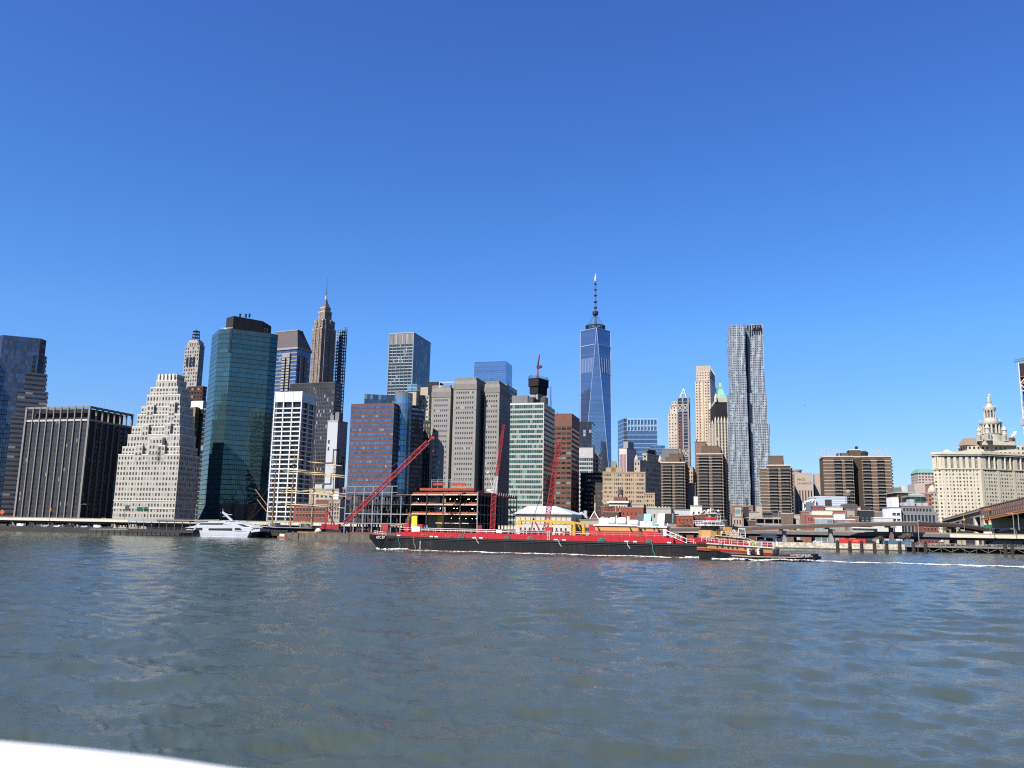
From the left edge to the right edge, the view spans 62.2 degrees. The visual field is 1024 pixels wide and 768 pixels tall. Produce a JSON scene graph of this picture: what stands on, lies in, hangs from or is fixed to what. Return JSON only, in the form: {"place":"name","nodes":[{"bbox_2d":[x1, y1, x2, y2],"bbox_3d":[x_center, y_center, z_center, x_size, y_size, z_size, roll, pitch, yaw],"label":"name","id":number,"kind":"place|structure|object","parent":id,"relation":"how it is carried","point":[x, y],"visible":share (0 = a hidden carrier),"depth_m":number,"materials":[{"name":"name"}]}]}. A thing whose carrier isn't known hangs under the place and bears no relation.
{"place":"outdoors","nodes":[
{"label":"outdoors","id":0,"kind":"place"},
{"bbox_2d":[0,334,47,525],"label":"glass tower","id":1,"kind":"structure","parent":0,"point":[23,374],"depth_m":702.78,"materials":[{"name":"glass"}]},
{"bbox_2d":[0,741,228,767],"bbox_3d":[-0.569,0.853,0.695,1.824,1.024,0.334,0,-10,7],"label":"boat","id":2,"kind":"object","parent":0,"point":[18,755],"visible":1,"depth_m":0.86,"materials":[{"name":"white plastic"}]},
{"bbox_2d":[112,374,199,528],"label":"stepped building","id":3,"kind":"structure","parent":0,"point":[158,465],"depth_m":597.33,"materials":[{"name":"stone"}]},
{"bbox_2d":[191,407,199,447],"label":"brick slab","id":4,"kind":"structure","parent":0,"point":[196,413],"depth_m":706.40,"materials":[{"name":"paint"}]},
{"bbox_2d":[188,386,206,407],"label":"office block","id":5,"kind":"structure","parent":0,"point":[197,393],"depth_m":801.14,"materials":[{"name":"brown brick"}]},
{"bbox_2d":[191,401,206,525],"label":"office block","id":6,"kind":"structure","parent":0,"point":[201,405],"depth_m":709.53,"materials":[{"name":"glass"}]},
{"bbox_2d":[266,329,311,520],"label":"mansard tower","id":7,"kind":"structure","parent":0,"point":[294,351],"depth_m":871.25,"materials":[{"name":"blue glass"}]},
{"bbox_2d":[293,500,328,521],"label":"warehouse","id":8,"kind":"structure","parent":0,"point":[298,511],"depth_m":557.01,"materials":[{"name":"brick"}]},
{"bbox_2d":[290,382,341,497],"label":"office slab","id":9,"kind":"structure","parent":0,"point":[328,395],"depth_m":809.99,"materials":[{"name":"paint"}]},
{"bbox_2d":[309,287,335,382],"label":"spire tower","id":10,"kind":"structure","parent":0,"point":[323,351],"depth_m":1028.48,"materials":[{"name":"stone"}]},
{"bbox_2d":[309,484,342,503],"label":"building","id":11,"kind":"structure","parent":0,"point":[318,487],"depth_m":583.91,"materials":[{"name":"paint"}]},
{"bbox_2d":[327,494,349,532],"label":"building","id":12,"kind":"structure","parent":0,"point":[338,515],"depth_m":550.77,"materials":[{"name":"paint"}]},
{"bbox_2d":[386,332,430,395],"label":"office slab","id":13,"kind":"structure","parent":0,"point":[408,357],"depth_m":1046.25,"materials":[{"name":"glass"}]},
{"bbox_2d":[407,384,431,420],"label":"apartment tower","id":14,"kind":"structure","parent":0,"point":[424,398],"depth_m":767.96,"materials":[{"name":"beige concrete"}]},
{"bbox_2d":[428,377,516,533],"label":"notched tower","id":15,"kind":"structure","parent":0,"point":[470,416],"depth_m":615.38,"materials":[{"name":"grey concrete"}]},
{"bbox_2d":[474,361,511,386],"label":"glass tower","id":16,"kind":"structure","parent":0,"point":[500,371],"depth_m":1676.97,"materials":[{"name":"blue glass"}]},
{"bbox_2d":[0,525,1008,546],"bbox_3d":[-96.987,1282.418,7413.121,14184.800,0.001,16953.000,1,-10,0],"label":"ground","id":17,"kind":"structure","parent":0,"point":[687,540],"depth_m":512.12,"materials":[{"name":"concrete"}]},
{"bbox_2d":[12,403,133,526],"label":"office block","id":18,"kind":"structure","parent":17,"relation":"on","point":[68,462],"depth_m":657.68,"materials":[{"name":"paint"}]},
{"bbox_2d":[183,329,204,388],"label":"art deco tower","id":19,"kind":"structure","parent":17,"relation":"on","point":[193,361],"depth_m":925.03,"materials":[{"name":"beige brick"}]},
{"bbox_2d":[195,408,205,519],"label":"office block","id":20,"kind":"structure","parent":17,"relation":"on","point":[201,453],"depth_m":686.33,"materials":[{"name":"paint"}]},
{"bbox_2d":[197,314,277,520],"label":"glass tower","id":21,"kind":"structure","parent":17,"relation":"on","point":[238,430],"depth_m":661.39,"materials":[{"name":"teal glass"}]},
{"bbox_2d":[266,391,316,521],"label":"grid building","id":22,"kind":"structure","parent":17,"relation":"on","point":[295,417],"depth_m":621.00,"materials":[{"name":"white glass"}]},
{"bbox_2d":[324,412,347,492],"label":"windowless building","id":23,"kind":"structure","parent":17,"relation":"on","point":[336,446],"depth_m":613.69,"materials":[{"name":"paint"}]},
{"bbox_2d":[333,328,346,412],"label":"frame tower","id":24,"kind":"structure","parent":17,"relation":"on","point":[340,348],"depth_m":1056.72,"materials":[{"name":"paint"}]},
{"bbox_2d":[346,392,423,532],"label":"banded tower","id":25,"kind":"structure","parent":17,"relation":"on","point":[386,432],"depth_m":585.06,"materials":[{"name":"glass"}]},
{"bbox_2d":[420,421,430,531],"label":"office slab","id":26,"kind":"structure","parent":17,"relation":"on","point":[425,456],"depth_m":628.28,"materials":[{"name":"paint"}]},
{"bbox_2d":[0,517,1023,546],"bbox_3d":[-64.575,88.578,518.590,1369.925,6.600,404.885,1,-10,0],"label":"elevated highway","id":27,"kind":"structure","parent":17,"relation":"on","point":[950,537],"depth_m":455.93,"materials":[{"name":"paint"}]},
{"bbox_2d":[852,527,877,532],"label":"coach bus","id":28,"kind":"object","parent":27,"relation":"on","point":[874,529],"visible":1,"depth_m":442.62,"materials":[{"name":"paint"}]},
{"bbox_2d":[508,395,554,533],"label":"curtain wall building","id":29,"kind":"structure","parent":17,"relation":"on","point":[532,426],"depth_m":564.65,"materials":[{"name":"paint"}]},
{"bbox_2d":[528,374,548,400],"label":"concrete tower","id":30,"kind":"structure","parent":17,"relation":"on","point":[538,386],"depth_m":1027.49,"materials":[{"name":"paint"}]},
{"bbox_2d":[592,482,602,516],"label":"office block","id":31,"kind":"structure","parent":17,"relation":"on","point":[598,489],"depth_m":656.16,"materials":[{"name":"paint"}]},
{"bbox_2d":[594,453,600,472],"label":"stone building","id":32,"kind":"structure","parent":17,"relation":"on","point":[597,462],"depth_m":760.44,"materials":[{"name":"paint"}]},
{"bbox_2d":[602,461,645,505],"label":"apartment slab","id":33,"kind":"structure","parent":17,"relation":"on","point":[631,485],"depth_m":618.95,"materials":[{"name":"beige brick"}]},
{"bbox_2d":[619,441,635,471],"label":"windowless tower","id":34,"kind":"structure","parent":17,"relation":"on","point":[627,453],"depth_m":904.75,"materials":[{"name":"paint"}]},
{"bbox_2d":[620,507,645,524],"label":"brick house","id":35,"kind":"structure","parent":17,"relation":"on","point":[632,512],"depth_m":525.20,"materials":[{"name":"brick"}]},
{"bbox_2d":[634,449,661,507],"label":"stone building","id":36,"kind":"structure","parent":17,"relation":"on","point":[649,464],"depth_m":865.31,"materials":[{"name":"grey stone"}]},
{"bbox_2d":[644,493,654,507],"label":"apartment slab","id":37,"kind":"structure","parent":17,"relation":"on","point":[649,499],"depth_m":607.60,"materials":[{"name":"beige concrete"}]},
{"bbox_2d":[650,445,664,462],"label":"glass block","id":38,"kind":"structure","parent":17,"relation":"on","point":[658,448],"depth_m":1424.70,"materials":[{"name":"glass"}]},
{"bbox_2d":[662,449,679,461],"bbox_3d":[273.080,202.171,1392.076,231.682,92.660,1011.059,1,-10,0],"label":"office block","id":39,"kind":"structure","parent":17,"relation":"on","point":[666,452],"depth_m":903.37,"materials":[{"name":"paint"}]},
{"bbox_2d":[668,401,676,448],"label":"residential tower","id":40,"kind":"structure","parent":17,"relation":"on","point":[672,426],"depth_m":1200.19,"materials":[{"name":"beige stone"}]},
{"bbox_2d":[660,454,689,508],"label":"balcony tower","id":41,"kind":"structure","parent":17,"relation":"on","point":[675,478],"depth_m":648.92,"materials":[{"name":"paint"}]},
{"bbox_2d":[677,389,690,465],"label":"slender tower","id":42,"kind":"structure","parent":17,"relation":"on","point":[683,429],"depth_m":1059.43,"materials":[{"name":"paint"}]},
{"bbox_2d":[675,515,693,539],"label":"brick house","id":43,"kind":"structure","parent":17,"relation":"on","point":[683,519],"depth_m":488.59,"materials":[{"name":"brick"}]},
{"bbox_2d":[686,483,695,508],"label":"building","id":44,"kind":"structure","parent":17,"relation":"on","point":[691,494],"depth_m":656.19,"materials":[{"name":"paint"}]},
{"bbox_2d":[690,497,702,514],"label":"brick house","id":45,"kind":"structure","parent":17,"relation":"on","point":[695,508],"depth_m":530.64,"materials":[{"name":"paint"}]},
{"bbox_2d":[694,441,706,496],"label":"brick slab","id":46,"kind":"structure","parent":17,"relation":"on","point":[698,445],"depth_m":908.38,"materials":[{"name":"paint"}]},
{"bbox_2d":[696,446,729,525],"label":"balcony tower","id":47,"kind":"structure","parent":17,"relation":"on","point":[712,479],"depth_m":655.37,"materials":[{"name":"paint"}]},
{"bbox_2d":[742,499,748,537],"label":"house","id":48,"kind":"structure","parent":17,"relation":"on","point":[746,512],"depth_m":503.12,"materials":[{"name":"paint"}]},
{"bbox_2d":[750,515,800,540],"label":"parking deck","id":49,"kind":"structure","parent":17,"relation":"on","point":[761,521],"depth_m":525.18,"materials":[{"name":"paint"}]},
{"bbox_2d":[760,456,793,517],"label":"balcony tower","id":50,"kind":"structure","parent":17,"relation":"on","point":[776,485],"depth_m":639.77,"materials":[{"name":"paint"}]},
{"bbox_2d":[780,513,793,541],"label":"brick house","id":51,"kind":"structure","parent":17,"relation":"on","point":[786,518],"depth_m":520.93,"materials":[{"name":"brick"}]},
{"bbox_2d":[799,511,808,541],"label":"brick house","id":52,"kind":"structure","parent":17,"relation":"on","point":[802,515],"depth_m":550.33,"materials":[{"name":"brick"}]},
{"bbox_2d":[805,515,832,541],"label":"brick house","id":53,"kind":"structure","parent":17,"relation":"on","point":[809,519],"depth_m":543.27,"materials":[{"name":"brick"}]},
{"bbox_2d":[810,510,832,514],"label":"building","id":54,"kind":"structure","parent":17,"relation":"on","point":[821,512],"depth_m":549.81,"materials":[{"name":"paint"}]},
{"bbox_2d":[669,521,999,545],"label":"highway ramp","id":55,"kind":"structure","parent":17,"relation":"on","point":[891,526],"depth_m":434.44,"materials":[{"name":"paint"}]},
{"bbox_2d":[839,538,865,543],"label":"shipping container","id":56,"kind":"object","parent":17,"relation":"on","point":[845,540],"visible":0.69,"depth_m":426.43,"materials":[{"name":"metal"}]},
{"bbox_2d":[819,446,893,511],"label":"balcony tower","id":57,"kind":"structure","parent":17,"relation":"on","point":[864,478],"depth_m":604.75,"materials":[{"name":"paint"}]},
{"bbox_2d":[882,497,901,540],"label":"building","id":58,"kind":"structure","parent":17,"relation":"on","point":[892,509],"depth_m":521.12,"materials":[{"name":"paint"}]},
{"bbox_2d":[902,494,925,502],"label":"building","id":59,"kind":"structure","parent":17,"relation":"on","point":[919,498],"depth_m":537.15,"materials":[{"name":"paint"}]},
{"bbox_2d":[942,497,1023,546],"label":"bridge approach","id":60,"kind":"structure","parent":17,"relation":"on","point":[998,515],"depth_m":464.74,"materials":[{"name":"paint"}]},
{"bbox_2d":[995,525,1023,546],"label":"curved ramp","id":61,"kind":"structure","parent":17,"relation":"on","point":[1009,529],"depth_m":451.17,"materials":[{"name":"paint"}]},
{"bbox_2d":[1014,358,1023,447],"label":"braced tower","id":62,"kind":"structure","parent":17,"relation":"on","point":[1021,372],"depth_m":914.11,"materials":[{"name":"paint"}]},
{"bbox_2d":[0,531,1023,767],"bbox_3d":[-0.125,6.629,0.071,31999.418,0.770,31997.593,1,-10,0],"label":"water","id":63,"kind":"structure","parent":0,"point":[243,652],"depth_m":44.67,"materials":[{"name":"liquid"}]},
{"bbox_2d":[127,518,207,535],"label":"two level pier","id":64,"kind":"structure","parent":63,"relation":"in","point":[174,528],"depth_m":487.11,"materials":[{"name":"paint"}]},
{"bbox_2d":[180,511,269,537],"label":"excursion boat","id":65,"kind":"object","parent":63,"relation":"on","point":[230,527],"visible":0.89,"depth_m":473.02,"materials":[{"name":"paint"}]},
{"bbox_2d":[263,530,287,537],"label":"wooden pier","id":66,"kind":"structure","parent":63,"relation":"in","point":[276,533],"depth_m":473.65,"materials":[{"name":"paint"}]},
{"bbox_2d":[248,449,346,537],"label":"tall ship","id":67,"kind":"object","parent":63,"relation":"on","point":[302,527],"visible":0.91,"depth_m":491.37,"materials":[{"name":"paint"}]},
{"bbox_2d":[285,528,396,541],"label":"deck barge","id":68,"kind":"object","parent":63,"relation":"on","point":[318,534],"visible":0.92,"depth_m":394.50,"materials":[{"name":"paint"}]},
{"bbox_2d":[321,436,434,531],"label":"crawler crane","id":69,"kind":"object","parent":68,"relation":"on","point":[333,527],"visible":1,"depth_m":406.10,"materials":[{"name":"metal"}]},
{"bbox_2d":[369,513,698,557],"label":"tank barge","id":70,"kind":"object","parent":63,"relation":"on","point":[619,536],"visible":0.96,"depth_m":242.53,"materials":[{"name":"black paint"}]},
{"bbox_2d":[429,550,687,557],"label":"hull wash","id":71,"kind":"object","parent":63,"relation":"on","point":[571,554],"visible":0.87,"depth_m":237.49,"materials":[{"name":"white liquid"}]},
{"bbox_2d":[694,508,820,561],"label":"tugboat","id":72,"kind":"object","parent":63,"relation":"on","point":[711,541],"visible":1,"depth_m":217.75,"materials":[{"name":"paint"}]},
{"bbox_2d":[816,560,1023,566],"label":"wake foam","id":73,"kind":"object","parent":63,"relation":"on","point":[938,564],"visible":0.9,"depth_m":209.42,"materials":[{"name":"grey"}]},
{"bbox_2d":[905,543,1023,553],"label":"waterfront walkway","id":74,"kind":"structure","parent":63,"relation":"in","point":[952,547],"depth_m":405.94,"materials":[{"name":"paint"}]},
{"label":"broad pier","id":75,"kind":"object","parent":63,"relation":"in","visible":0},
{"bbox_2d":[343,479,516,533],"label":"steel frame building","id":76,"kind":"structure","parent":75,"relation":"on","point":[468,508],"depth_m":443.62,"materials":[{"name":"paint"}]},
{"bbox_2d":[477,424,504,532],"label":"tower crawler crane","id":77,"kind":"object","parent":75,"relation":"on","point":[494,487],"visible":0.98,"depth_m":394.93,"materials":[{"name":"metal"}]},
{"bbox_2d":[531,439,561,534],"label":"crawler crane","id":78,"kind":"object","parent":75,"relation":"on","point":[557,453],"visible":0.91,"depth_m":411.12,"materials":[{"name":"metal"}]},
{"bbox_2d":[513,506,586,534],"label":"market hall","id":79,"kind":"structure","parent":75,"relation":"on","point":[557,513],"depth_m":443.34,"materials":[{"name":"paint"}]},
{"bbox_2d":[576,519,598,535],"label":"building","id":80,"kind":"structure","parent":75,"relation":"on","point":[587,523],"depth_m":443.37,"materials":[{"name":"paint"}]},
{"bbox_2d":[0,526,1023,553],"bbox_3d":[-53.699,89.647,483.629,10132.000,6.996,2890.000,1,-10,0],"label":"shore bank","id":81,"kind":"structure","parent":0,"point":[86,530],"depth_m":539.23,"materials":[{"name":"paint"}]},
{"bbox_2d":[747,541,904,550],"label":"sea wall","id":82,"kind":"structure","parent":81,"relation":"attached to","point":[821,546],"depth_m":423.51,"materials":[{"name":"beige concrete"}]},
{"bbox_2d":[0,0,1023,509],"label":"sky","id":83,"kind":"structure","parent":0,"point":[843,179],"materials":[{"name":"blue"}]},
{"bbox_2d":[554,413,579,512],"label":"brick tower","id":84,"kind":"structure","parent":0,"point":[566,490],"depth_m":643.43,"materials":[{"name":"brick"}]},
{"bbox_2d":[579,448,594,512],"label":"office block","id":85,"kind":"structure","parent":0,"point":[586,460],"depth_m":750.70,"materials":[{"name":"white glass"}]},
{"bbox_2d":[579,422,594,448],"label":"office slab","id":86,"kind":"structure","parent":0,"point":[586,434],"depth_m":906.08,"materials":[{"name":"glass"}]},
{"bbox_2d":[580,473,602,516],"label":"office block","id":87,"kind":"structure","parent":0,"point":[586,494],"depth_m":687.80,"materials":[{"name":"glass"}]},
{"bbox_2d":[579,273,611,472],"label":"glass skyscraper","id":88,"kind":"structure","parent":0,"point":[595,379],"depth_m":1722.45,"materials":[{"name":"glass"}]},
{"bbox_2d":[603,506,621,518],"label":"brick house","id":89,"kind":"structure","parent":0,"point":[609,512],"depth_m":514.99,"materials":[{"name":"brick"}]},
{"bbox_2d":[607,488,631,511],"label":"house","id":90,"kind":"structure","parent":0,"point":[619,502],"depth_m":540.53,"materials":[{"name":"paint"}]},
{"bbox_2d":[618,418,657,467],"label":"glass block","id":91,"kind":"structure","parent":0,"point":[640,434],"depth_m":1484.57,"materials":[{"name":"glass"}]},
{"bbox_2d":[636,514,651,524],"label":"gabled house","id":92,"kind":"structure","parent":0,"point":[644,517],"depth_m":505.08,"materials":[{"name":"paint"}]},
{"bbox_2d":[646,506,671,523],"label":"building","id":93,"kind":"structure","parent":0,"point":[655,511],"depth_m":525.50,"materials":[{"name":"paint"}]},
{"bbox_2d":[657,513,678,537],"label":"gabled house","id":94,"kind":"structure","parent":0,"point":[670,519],"depth_m":501.69,"materials":[{"name":"paint"}]},
{"bbox_2d":[692,511,707,537],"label":"brick house","id":95,"kind":"structure","parent":0,"point":[701,516],"depth_m":490.49,"materials":[{"name":"brick"}]},
{"bbox_2d":[695,366,716,445],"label":"residential tower","id":96,"kind":"structure","parent":0,"point":[705,390],"depth_m":1254.11,"materials":[{"name":"concrete"}]},
{"bbox_2d":[709,381,729,525],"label":"gothic tower","id":97,"kind":"structure","parent":0,"point":[718,429],"depth_m":1164.26,"materials":[{"name":"white ceramic"}]},
{"bbox_2d":[732,508,742,536],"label":"house","id":98,"kind":"structure","parent":0,"point":[737,519],"depth_m":494.61,"materials":[{"name":"paint"}]},
{"bbox_2d":[731,505,752,537],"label":"building","id":99,"kind":"structure","parent":0,"point":[733,507],"depth_m":588.35,"materials":[{"name":"paint"}]},
{"bbox_2d":[727,324,769,536],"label":"rippled tower","id":100,"kind":"structure","parent":0,"point":[748,442],"depth_m":1106.09,"materials":[{"name":"metal"}]},
{"bbox_2d":[792,469,820,513],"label":"university building","id":101,"kind":"structure","parent":0,"point":[804,488],"depth_m":714.31,"materials":[{"name":"beige concrete"}]},
{"bbox_2d":[813,518,833,541],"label":"building","id":102,"kind":"structure","parent":0,"point":[823,520],"depth_m":518.14,"materials":[{"name":"paint"}]},
{"bbox_2d":[803,496,846,514],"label":"metal shed","id":103,"kind":"structure","parent":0,"point":[823,501],"depth_m":584.48,"materials":[{"name":"paint"}]},
{"bbox_2d":[833,519,855,541],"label":"brick house","id":104,"kind":"structure","parent":0,"point":[842,521],"depth_m":517.28,"materials":[{"name":"paint"}]},
{"bbox_2d":[840,490,857,515],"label":"water tower","id":105,"kind":"structure","parent":0,"point":[847,506],"depth_m":555.38,"materials":[{"name":"paint"}]},
{"bbox_2d":[857,506,874,542],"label":"house","id":106,"kind":"structure","parent":0,"point":[865,513],"depth_m":531.69,"materials":[{"name":"paint"}]},
{"bbox_2d":[871,517,892,542],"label":"building","id":107,"kind":"structure","parent":0,"point":[881,519],"depth_m":518.69,"materials":[{"name":"paint"}]},
{"bbox_2d":[885,486,913,505],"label":"ornate building","id":108,"kind":"structure","parent":0,"point":[899,492],"depth_m":564.08,"materials":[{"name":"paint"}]},
{"bbox_2d":[899,499,938,541],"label":"building","id":109,"kind":"structure","parent":0,"point":[911,510],"depth_m":521.70,"materials":[{"name":"paint"}]},
{"bbox_2d":[907,469,933,493],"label":"office tower","id":110,"kind":"structure","parent":0,"point":[920,478],"depth_m":1400.08,"materials":[{"name":"paint"}]},
{"bbox_2d":[915,526,938,543],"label":"brick house","id":111,"kind":"structure","parent":0,"point":[928,529],"depth_m":509.94,"materials":[{"name":"brick"}]},
{"bbox_2d":[925,485,939,541],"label":"stone building","id":112,"kind":"structure","parent":0,"point":[932,489],"depth_m":854.54,"materials":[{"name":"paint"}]},
{"bbox_2d":[930,393,1023,541],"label":"civic tower building","id":113,"kind":"structure","parent":0,"point":[984,467],"depth_m":965.65,"materials":[{"name":"beige stone"}]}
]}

